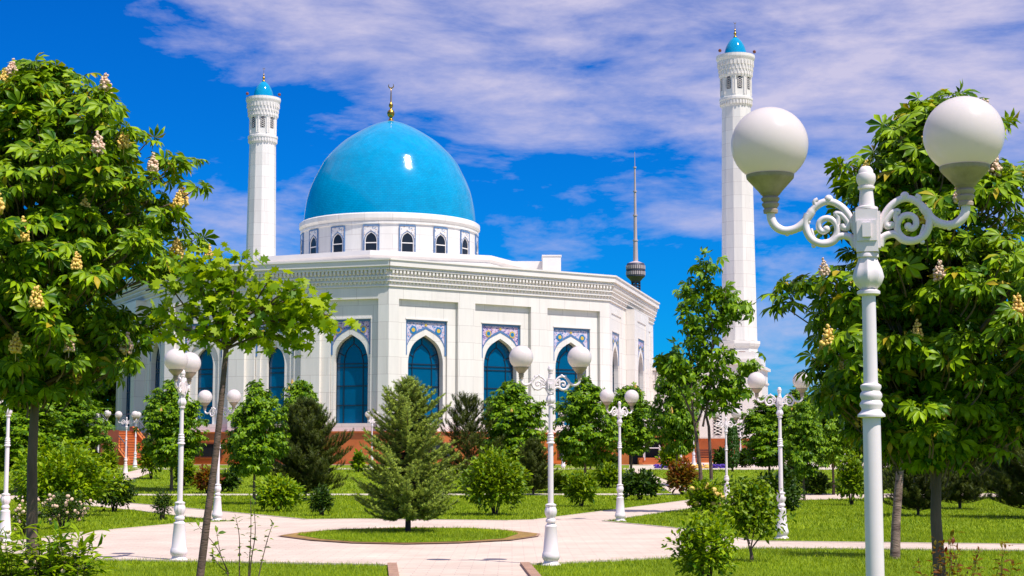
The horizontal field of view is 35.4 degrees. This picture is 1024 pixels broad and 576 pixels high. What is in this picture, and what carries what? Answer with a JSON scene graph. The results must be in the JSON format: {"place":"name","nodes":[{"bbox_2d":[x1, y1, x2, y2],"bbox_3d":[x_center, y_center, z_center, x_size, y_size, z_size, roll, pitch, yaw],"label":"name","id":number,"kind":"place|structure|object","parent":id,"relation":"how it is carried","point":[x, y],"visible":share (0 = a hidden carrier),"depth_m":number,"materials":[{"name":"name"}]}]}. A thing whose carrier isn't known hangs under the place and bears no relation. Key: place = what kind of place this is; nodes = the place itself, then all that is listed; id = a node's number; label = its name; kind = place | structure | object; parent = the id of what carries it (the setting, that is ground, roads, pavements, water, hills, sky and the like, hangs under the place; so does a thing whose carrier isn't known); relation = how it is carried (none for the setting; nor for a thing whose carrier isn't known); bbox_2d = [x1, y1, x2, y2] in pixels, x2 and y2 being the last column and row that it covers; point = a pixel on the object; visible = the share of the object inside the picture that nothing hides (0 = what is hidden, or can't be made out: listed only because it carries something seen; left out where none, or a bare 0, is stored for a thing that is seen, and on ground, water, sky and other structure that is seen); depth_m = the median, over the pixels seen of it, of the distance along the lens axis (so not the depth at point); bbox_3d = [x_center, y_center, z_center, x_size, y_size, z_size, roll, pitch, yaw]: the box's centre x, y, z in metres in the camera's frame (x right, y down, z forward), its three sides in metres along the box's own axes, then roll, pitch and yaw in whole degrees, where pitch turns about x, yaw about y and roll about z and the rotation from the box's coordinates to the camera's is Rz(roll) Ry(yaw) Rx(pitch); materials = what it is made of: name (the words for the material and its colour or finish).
{"place":"outdoors","nodes":[
{"label":"outdoors","id":0,"kind":"place"},
{"bbox_2d":[136,465,836,469],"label":"terrace paving","id":1,"kind":"structure","parent":0,"point":[637,467],"depth_m":92.23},
{"bbox_2d":[598,453,617,465],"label":"shrub","id":2,"kind":"object","parent":1,"relation":"on","point":[613,458],"visible":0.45,"depth_m":90.11,"materials":[{"name":"green plant"}]},
{"bbox_2d":[655,444,680,468],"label":"shrub","id":3,"kind":"object","parent":1,"relation":"on","point":[663,460],"visible":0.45,"depth_m":90.25,"materials":[{"name":"green plant"}]},
{"bbox_2d":[712,446,724,464],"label":"shrub","id":4,"kind":"object","parent":1,"relation":"on","point":[719,457],"visible":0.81,"depth_m":95.46,"materials":[{"name":"green plant"}]},
{"bbox_2d":[0,493,1023,575],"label":"plaza paving","id":5,"kind":"structure","parent":0,"point":[589,536],"depth_m":29.95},
{"bbox_2d":[164,349,200,559],"bbox_3d":[-5.305,2.672,25.721,0.372,3.349,1.278,0,-6,2],"label":"street lamp","id":6,"kind":"object","parent":5,"relation":"on","point":[187,365],"visible":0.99,"depth_m":25.57,"materials":[{"name":"white metal"}]},
{"bbox_2d":[278,527,539,543],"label":"kerb","id":7,"kind":"structure","parent":5,"relation":"on","point":[520,534],"depth_m":31.98,"materials":[{"name":"red-brown granite stone"}]},
{"bbox_2d":[297,528,516,541],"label":"island lawn","id":8,"kind":"structure","parent":7,"relation":"on","point":[411,535],"depth_m":32.25,"materials":[{"name":"green plant"}]},
{"bbox_2d":[349,374,466,531],"bbox_3d":[-2.239,3.558,34.264,2.601,3.474,2.850,0,-6,0],"label":"spruce tree","id":9,"kind":"object","parent":8,"relation":"on","point":[410,427],"visible":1,"depth_m":34.03,"materials":[{"name":"green plant"}]},
{"bbox_2d":[712,408,740,495],"bbox_3d":[7.705,6.001,57.719,1.278,3.349,0.372,3,-7,-26],"label":"street lamp","id":10,"kind":"object","parent":5,"relation":"on","point":[735,416],"visible":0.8,"depth_m":57.73,"materials":[{"name":"white metal"}]},
{"bbox_2d":[0,464,1023,575],"bbox_3d":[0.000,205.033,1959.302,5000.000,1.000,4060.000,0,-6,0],"label":"ground","id":11,"kind":"structure","parent":0,"point":[559,491],"depth_m":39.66,"materials":[{"name":"green plant"}]},
{"bbox_2d":[0,401,11,541],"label":"street lamp","id":12,"kind":"object","parent":11,"relation":"on","point":[5,510],"visible":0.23,"depth_m":31.10,"materials":[{"name":"white metal"}]},
{"bbox_2d":[10,499,26,534],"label":"shrub","id":13,"kind":"object","parent":11,"relation":"on","point":[19,519],"visible":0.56,"depth_m":33.68,"materials":[{"name":"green plant"}]},
{"bbox_2d":[0,402,75,492],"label":"chestnut tree","id":14,"kind":"object","parent":11,"relation":"on","point":[19,428],"visible":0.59,"depth_m":68.22,"materials":[{"name":"green plant"}]},
{"bbox_2d":[0,519,130,575],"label":"leafy shrub","id":15,"kind":"object","parent":11,"relation":"on","point":[57,564],"visible":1,"depth_m":11.20,"materials":[{"name":"green plant"}]},
{"bbox_2d":[38,490,94,528],"bbox_3d":[-10.178,5.050,36.524,1.376,0.967,1.416,0,-6,0],"label":"rose bush","id":16,"kind":"object","parent":11,"relation":"on","point":[57,511],"visible":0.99,"depth_m":36.30,"materials":[{"name":"green plant"}]},
{"bbox_2d":[8,436,129,514],"bbox_3d":[-12.383,5.207,44.231,3.360,2.253,3.158,3,-7,-28],"label":"shrub","id":17,"kind":"object","parent":11,"relation":"on","point":[62,468],"visible":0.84,"depth_m":43.62,"materials":[{"name":"green plant"}]},
{"bbox_2d":[44,395,117,458],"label":"chestnut tree","id":18,"kind":"object","parent":11,"relation":"on","point":[76,414],"visible":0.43,"depth_m":76.91,"materials":[{"name":"green plant"}]},
{"bbox_2d":[60,303,116,429],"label":"tall tree","id":19,"kind":"object","parent":11,"relation":"on","point":[106,395],"visible":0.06,"depth_m":125.90,"materials":[{"name":"green plant"}]},
{"bbox_2d":[82,413,99,453],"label":"street lamp","id":20,"kind":"object","parent":11,"relation":"on","point":[97,415],"visible":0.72,"depth_m":77.80,"materials":[{"name":"white metal"}]},
{"bbox_2d":[97,445,120,472],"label":"shrub","id":21,"kind":"object","parent":11,"relation":"on","point":[112,459],"visible":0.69,"depth_m":82.74,"materials":[{"name":"green plant"}]},
{"bbox_2d":[0,52,218,574],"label":"chestnut tree","id":22,"kind":"object","parent":11,"relation":"on","point":[73,243],"visible":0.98,"depth_m":14.58,"materials":[{"name":"green plant"}]},
{"bbox_2d":[92,469,138,511],"bbox_3d":[-11.673,5.988,47.394,1.449,1.348,1.399,0,-6,0],"label":"shrub","id":23,"kind":"object","parent":11,"relation":"on","point":[114,503],"visible":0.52,"depth_m":47.16,"materials":[{"name":"green plant"}]},
{"bbox_2d":[131,412,140,466],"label":"street lamp","id":24,"kind":"object","parent":11,"relation":"on","point":[135,452],"visible":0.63,"depth_m":97.45,"materials":[{"name":"white metal"}]},
{"bbox_2d":[136,435,162,478],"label":"shrub","id":25,"kind":"object","parent":11,"relation":"on","point":[144,461],"visible":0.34,"depth_m":80.22,"materials":[{"name":"green plant"}]},
{"bbox_2d":[149,487,174,519],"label":"shrub","id":26,"kind":"object","parent":11,"relation":"on","point":[163,503],"visible":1,"depth_m":41.47,"materials":[{"name":"green plant"}]},
{"bbox_2d":[133,379,209,490],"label":"chestnut tree","id":27,"kind":"object","parent":11,"relation":"on","point":[161,444],"visible":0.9,"depth_m":70.64,"materials":[{"name":"green plant"}]},
{"bbox_2d":[169,456,196,485],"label":"shrub","id":28,"kind":"object","parent":11,"relation":"on","point":[188,471],"visible":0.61,"depth_m":74.22,"materials":[{"name":"green plant"}]},
{"bbox_2d":[190,463,224,492],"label":"shrub","id":29,"kind":"object","parent":11,"relation":"on","point":[202,477],"visible":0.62,"depth_m":68.52,"materials":[{"name":"red plant"}]},
{"bbox_2d":[198,389,240,520],"bbox_3d":[-7.560,4.295,41.321,1.278,3.349,0.372,-3,-7,26],"label":"street lamp","id":30,"kind":"object","parent":11,"relation":"on","point":[233,397],"visible":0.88,"depth_m":41.20,"materials":[{"name":"white metal"}]},
{"bbox_2d":[220,468,242,491],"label":"shrub","id":31,"kind":"object","parent":11,"relation":"on","point":[230,482],"visible":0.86,"depth_m":70.41,"materials":[{"name":"green plant"}]},
{"bbox_2d":[189,493,277,575],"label":"twiggy shrub","id":32,"kind":"object","parent":11,"relation":"on","point":[215,543],"visible":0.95,"depth_m":18.79,"materials":[{"name":"green plant"}]},
{"bbox_2d":[142,238,360,575],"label":"maple tree","id":33,"kind":"object","parent":11,"relation":"on","point":[286,309],"visible":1,"depth_m":11.99,"materials":[{"name":"green plant"}]},
{"bbox_2d":[220,378,291,504],"bbox_3d":[-8.727,5.255,54.606,2.454,4.385,2.648,0,-6,-3],"label":"chestnut tree","id":34,"kind":"object","parent":11,"relation":"on","point":[254,447],"visible":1,"depth_m":54.20,"materials":[{"name":"green plant"}]},
{"bbox_2d":[251,472,307,510],"bbox_3d":[-6.877,6.090,47.814,1.776,1.234,1.806,0,-6,0],"label":"shrub","id":35,"kind":"object","parent":11,"relation":"on","point":[271,491],"visible":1,"depth_m":47.51,"materials":[{"name":"green plant"}]},
{"bbox_2d":[275,376,327,458],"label":"chestnut tree","id":36,"kind":"object","parent":11,"relation":"on","point":[301,389],"visible":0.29,"depth_m":73.32,"materials":[{"name":"green plant"}]},
{"bbox_2d":[268,396,353,499],"bbox_3d":[-7.670,5.972,59.684,3.698,4.013,3.630,0,-6,0],"label":"pine tree","id":37,"kind":"object","parent":11,"relation":"on","point":[309,460],"visible":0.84,"depth_m":59.31,"materials":[{"name":"green plant"}]},
{"bbox_2d":[304,483,335,515],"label":"shrub","id":38,"kind":"object","parent":11,"relation":"on","point":[321,503],"visible":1,"depth_m":44.31,"materials":[{"name":"green plant"}]},
{"bbox_2d":[348,448,366,471],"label":"shrub","id":39,"kind":"object","parent":11,"relation":"on","point":[358,463],"visible":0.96,"depth_m":86.87,"materials":[{"name":"green plant"}]},
{"bbox_2d":[365,412,378,467],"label":"street lamp","id":40,"kind":"object","parent":11,"relation":"on","point":[367,415],"visible":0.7,"depth_m":95.70,"materials":[{"name":"white metal"}]},
{"bbox_2d":[110,84,659,464],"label":"mosque","id":41,"kind":"structure","parent":11,"relation":"on","point":[407,273],"depth_m":116.94,"materials":[{"name":"white stone"}]},
{"bbox_2d":[126,373,130,425],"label":"window","id":42,"kind":"structure","parent":41,"relation":"in","point":[128,379],"depth_m":123.39,"materials":[{"name":"blue glass"}]},
{"bbox_2d":[155,347,159,401],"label":"window","id":43,"kind":"structure","parent":41,"relation":"in","point":[157,376],"depth_m":118.84,"materials":[{"name":"blue glass"}]},
{"bbox_2d":[197,350,212,423],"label":"window","id":44,"kind":"structure","parent":41,"relation":"in","point":[205,373],"depth_m":115.33,"materials":[{"name":"blue glass"}]},
{"bbox_2d":[246,74,280,262],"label":"minaret","id":45,"kind":"object","parent":41,"relation":"on","point":[263,105],"visible":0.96,"depth_m":163.66,"materials":[{"name":"stone"}]},
{"bbox_2d":[269,348,284,422],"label":"window","id":46,"kind":"structure","parent":41,"relation":"in","point":[276,362],"depth_m":113.62,"materials":[{"name":"blue glass"}]},
{"bbox_2d":[336,336,367,422],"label":"window","id":47,"kind":"structure","parent":41,"relation":"in","point":[352,358],"depth_m":111.78,"materials":[{"name":"blue glass"}]},
{"bbox_2d":[408,336,438,423],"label":"window","id":48,"kind":"structure","parent":41,"relation":"in","point":[423,360],"depth_m":112.82,"materials":[{"name":"blue glass"}]},
{"bbox_2d":[484,340,512,423],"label":"window","id":49,"kind":"structure","parent":41,"relation":"in","point":[498,368],"depth_m":116.15,"materials":[{"name":"blue glass"}]},
{"bbox_2d":[555,344,581,424],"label":"window","id":50,"kind":"structure","parent":41,"relation":"in","point":[562,366],"depth_m":119.48,"materials":[{"name":"blue glass"}]},
{"bbox_2d":[114,469,687,492],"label":"sloping footpath","id":51,"kind":"structure","parent":11,"relation":"on","point":[134,474],"depth_m":82.37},
{"bbox_2d":[115,411,138,475],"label":"street lamp","id":52,"kind":"object","parent":51,"relation":"on","point":[134,414],"visible":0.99,"depth_m":83.45,"materials":[{"name":"white metal"}]},
{"bbox_2d":[134,493,679,494],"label":"narrow footpath","id":53,"kind":"structure","parent":11,"relation":"on","point":[448,494],"depth_m":67.08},
{"bbox_2d":[387,562,540,575],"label":"kerb","id":54,"kind":"structure","parent":11,"relation":"on","point":[529,568],"depth_m":22.84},
{"bbox_2d":[433,391,505,487],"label":"pine tree","id":55,"kind":"object","parent":11,"relation":"on","point":[462,437],"visible":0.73,"depth_m":68.70,"materials":[{"name":"green plant"}]},
{"bbox_2d":[454,444,533,514],"bbox_3d":[-0.392,5.375,44.978,2.255,2.068,2.162,-2,-6,15],"label":"shrub","id":56,"kind":"object","parent":11,"relation":"on","point":[498,479],"visible":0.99,"depth_m":44.50,"materials":[{"name":"green plant"}]},
{"bbox_2d":[477,379,547,461],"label":"chestnut tree","id":57,"kind":"object","parent":11,"relation":"on","point":[517,413],"visible":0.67,"depth_m":71.67,"materials":[{"name":"green plant"}]},
{"bbox_2d":[2,500,1023,565],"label":"path edging","id":58,"kind":"object","parent":11,"relation":"on","point":[514,520],"visible":0.27,"depth_m":30.70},
{"bbox_2d":[511,437,562,494],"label":"pine tree","id":59,"kind":"object","parent":11,"relation":"on","point":[534,459],"visible":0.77,"depth_m":66.67,"materials":[{"name":"green plant"}]},
{"bbox_2d":[509,345,591,565],"bbox_3d":[0.593,2.556,24.609,1.278,3.349,0.372,1,-6,-6],"label":"street lamp","id":60,"kind":"object","parent":11,"relation":"on","point":[578,357],"visible":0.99,"depth_m":24.61,"materials":[{"name":"white metal"}]},
{"bbox_2d":[553,472,570,490],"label":"shrub","id":61,"kind":"object","parent":11,"relation":"on","point":[559,477],"visible":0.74,"depth_m":71.08,"materials":[{"name":"green plant"}]},
{"bbox_2d":[559,467,599,506],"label":"shrub","id":62,"kind":"object","parent":11,"relation":"on","point":[580,485],"visible":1,"depth_m":52.03,"materials":[{"name":"green plant"}]},
{"bbox_2d":[544,374,622,472],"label":"chestnut tree","id":63,"kind":"object","parent":11,"relation":"on","point":[581,440],"visible":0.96,"depth_m":68.43,"materials":[{"name":"green plant"}]},
{"bbox_2d":[591,458,623,487],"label":"shrub","id":64,"kind":"object","parent":11,"relation":"on","point":[607,475],"visible":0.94,"depth_m":73.33,"materials":[{"name":"green plant"}]},
{"bbox_2d":[600,389,638,520],"bbox_3d":[2.753,4.260,40.988,1.278,3.349,0.372,5,-8,-42],"label":"street lamp","id":65,"kind":"object","parent":11,"relation":"on","point":[630,396],"visible":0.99,"depth_m":40.91,"materials":[{"name":"white metal"}]},
{"bbox_2d":[607,381,660,474],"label":"chestnut tree","id":66,"kind":"object","parent":11,"relation":"on","point":[635,430],"visible":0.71,"depth_m":82.92,"materials":[{"name":"green plant"}]},
{"bbox_2d":[626,152,644,290],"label":"television tower","id":67,"kind":"structure","parent":11,"relation":"on","point":[635,271],"depth_m":1979.20,"materials":[{"name":"metal"}]},
{"bbox_2d":[626,265,644,274],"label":"pod window","id":68,"kind":"structure","parent":67,"relation":"in","point":[642,266],"depth_m":1974.07,"materials":[{"name":"glass"}]},
{"bbox_2d":[622,467,666,499],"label":"shrub","id":69,"kind":"object","parent":11,"relation":"on","point":[642,482],"visible":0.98,"depth_m":59.30,"materials":[{"name":"green plant"}]},
{"bbox_2d":[646,345,703,464],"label":"chestnut tree","id":70,"kind":"object","parent":11,"relation":"on","point":[673,421],"visible":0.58,"depth_m":74.11,"materials":[{"name":"green plant"}]},
{"bbox_2d":[664,456,703,494],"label":"shrub","id":71,"kind":"object","parent":11,"relation":"on","point":[684,473],"visible":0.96,"depth_m":66.63,"materials":[{"name":"red plant"}]},
{"bbox_2d":[661,506,740,575],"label":"shrub","id":72,"kind":"object","parent":11,"relation":"on","point":[698,542],"visible":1,"depth_m":20.13,"materials":[{"name":"green plant"}]},
{"bbox_2d":[680,477,725,514],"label":"shrub","id":73,"kind":"object","parent":11,"relation":"on","point":[702,492],"visible":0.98,"depth_m":44.59,"materials":[{"name":"green plant"}]},
{"bbox_2d":[652,246,765,512],"bbox_3d":[5.663,2.639,46.389,3.368,7.803,1.872,-1,-6,13],"label":"twin trunk tree","id":74,"kind":"object","parent":11,"relation":"on","point":[671,367],"visible":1,"depth_m":46.42,"materials":[{"name":"green plant"}]},
{"bbox_2d":[652,352,770,462],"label":"side wing","id":75,"kind":"structure","parent":11,"relation":"on","point":[717,436],"depth_m":139.66,"materials":[{"name":"white stone"}]},
{"bbox_2d":[714,405,742,434],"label":"lattice window","id":76,"kind":"structure","parent":75,"relation":"in","point":[717,430],"depth_m":139.38,"materials":[{"name":"white"}]},
{"bbox_2d":[716,23,759,351],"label":"minaret","id":77,"kind":"object","parent":75,"relation":"on","point":[735,63],"visible":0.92,"depth_m":145.45,"materials":[{"name":"stone"}]},
{"bbox_2d":[724,418,739,471],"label":"cypress","id":78,"kind":"object","parent":11,"relation":"on","point":[732,444],"visible":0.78,"depth_m":87.32,"materials":[{"name":"green plant"}]},
{"bbox_2d":[738,447,751,467],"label":"shrub","id":79,"kind":"object","parent":11,"relation":"on","point":[742,464],"visible":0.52,"depth_m":95.43,"materials":[{"name":"green plant"}]},
{"bbox_2d":[714,471,796,561],"bbox_3d":[3.809,3.639,25.353,1.333,1.487,1.019,0,-6,0],"label":"shrub","id":80,"kind":"object","parent":11,"relation":"on","point":[746,505],"visible":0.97,"depth_m":25.19,"materials":[{"name":"green plant"}]},
{"bbox_2d":[735,395,801,475],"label":"chestnut tree","id":81,"kind":"object","parent":11,"relation":"on","point":[762,425],"visible":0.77,"depth_m":74.00,"materials":[{"name":"green plant"}]},
{"bbox_2d":[742,468,805,515],"bbox_3d":[7.128,5.628,44.161,1.994,1.399,2.018,-2,-6,15],"label":"shrub","id":82,"kind":"object","parent":11,"relation":"on","point":[791,490],"visible":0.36,"depth_m":43.72,"materials":[{"name":"green plant"}]},
{"bbox_2d":[747,372,808,538],"bbox_3d":[5.418,3.367,32.400,1.278,3.349,0.372,-1,-6,8],"label":"street lamp","id":83,"kind":"object","parent":11,"relation":"on","point":[756,381],"visible":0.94,"depth_m":32.43,"materials":[{"name":"white metal"}]},
{"bbox_2d":[778,459,802,485],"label":"shrub","id":84,"kind":"object","parent":11,"relation":"on","point":[786,468],"visible":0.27,"depth_m":72.92,"materials":[{"name":"green plant"}]},
{"bbox_2d":[784,386,808,425],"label":"tall tree","id":85,"kind":"object","parent":11,"relation":"on","point":[795,393],"visible":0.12,"depth_m":164.12,"materials":[{"name":"green plant"}]},
{"bbox_2d":[777,397,832,500],"bbox_3d":[10.596,5.891,58.373,1.995,3.875,1.905,6,-8,-44],"label":"chestnut tree","id":86,"kind":"object","parent":11,"relation":"on","point":[800,453],"visible":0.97,"depth_m":58.05,"materials":[{"name":"green plant"}]},
{"bbox_2d":[801,470,831,494],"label":"shrub","id":87,"kind":"object","parent":11,"relation":"on","point":[819,484],"visible":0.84,"depth_m":66.63,"materials":[{"name":"green plant"}]},
{"bbox_2d":[809,370,856,494],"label":"chestnut tree","id":88,"kind":"object","parent":11,"relation":"on","point":[832,427],"visible":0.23,"depth_m":66.34,"materials":[{"name":"green plant"}]},
{"bbox_2d":[833,448,863,504],"bbox_3d":[11.298,6.301,53.465,1.328,1.977,1.287,0,-6,0],"label":"shrub","id":89,"kind":"object","parent":11,"relation":"on","point":[850,468],"visible":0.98,"depth_m":53.24,"materials":[{"name":"green plant"}]},
{"bbox_2d":[731,96,1004,575],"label":"street lamp","id":90,"kind":"object","parent":11,"relation":"on","point":[963,138],"visible":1,"depth_m":7.55,"materials":[{"name":"white metal"}]},
{"bbox_2d":[856,446,894,500],"bbox_3d":[13.394,6.229,58.422,2.293,3.180,2.036,-4,-7,35],"label":"pine tree","id":91,"kind":"object","parent":11,"relation":"on","point":[884,483],"visible":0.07,"depth_m":58.13,"materials":[{"name":"green plant"}]},
{"bbox_2d":[755,80,1023,575],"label":"chestnut tree","id":92,"kind":"object","parent":11,"relation":"on","point":[949,320],"visible":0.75,"depth_m":12.20,"materials":[{"name":"green plant"}]},
{"bbox_2d":[890,464,903,558],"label":"peeling tree","id":93,"kind":"object","parent":11,"relation":"on","point":[895,529],"depth_m":26.00,"materials":[{"name":"grey plant"}]},
{"bbox_2d":[882,466,961,515],"bbox_3d":[11.172,5.077,44.085,2.293,2.488,2.251,3,-6,-23],"label":"pine tree","id":94,"kind":"object","parent":11,"relation":"on","point":[916,496],"visible":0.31,"depth_m":43.73,"materials":[{"name":"green plant"}]},
{"bbox_2d":[923,457,998,508],"bbox_3d":[13.853,5.447,49.850,2.736,2.970,2.686,-1,-6,8],"label":"pine tree","id":95,"kind":"object","parent":11,"relation":"on","point":[967,489],"visible":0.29,"depth_m":49.20,"materials":[{"name":"green plant"}]},
{"bbox_2d":[912,529,1020,575],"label":"red tipped shrub","id":96,"kind":"object","parent":11,"relation":"on","point":[951,566],"visible":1,"depth_m":11.29,"materials":[{"name":"green plant"}]},
{"bbox_2d":[969,421,1023,508],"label":"pine tree","id":97,"kind":"object","parent":11,"relation":"on","point":[1010,487],"visible":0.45,"depth_m":42.40,"materials":[{"name":"green plant"}]},
{"bbox_2d":[0,0,1023,444],"label":"sky","id":98,"kind":"structure","parent":0,"point":[544,108],"materials":[{"name":"blue"}]},
{"bbox_2d":[652,461,884,467],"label":"forecourt paving","id":99,"kind":"structure","parent":0,"point":[764,467],"depth_m":99.04,"materials":[{"name":"grey stone"}]},
{"bbox_2d":[91,413,149,464],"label":"granite stairs","id":100,"kind":"structure","parent":99,"relation":"on","point":[118,436],"depth_m":106.65,"materials":[{"name":"orange stone"}]},
{"bbox_2d":[615,428,668,464],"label":"entrance porch","id":101,"kind":"object","parent":99,"relation":"on","point":[646,458],"visible":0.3,"depth_m":114.72,"materials":[{"name":"orange stone"}]},
{"bbox_2d":[629,437,660,463],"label":"doorway","id":102,"kind":"structure","parent":101,"relation":"in","point":[653,451],"depth_m":114.79,"materials":[{"name":"black"}]},
{"bbox_2d":[694,449,718,463],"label":"bench","id":103,"kind":"object","parent":99,"relation":"on","point":[704,454],"visible":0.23,"depth_m":96.79,"materials":[{"name":"brown wood"}]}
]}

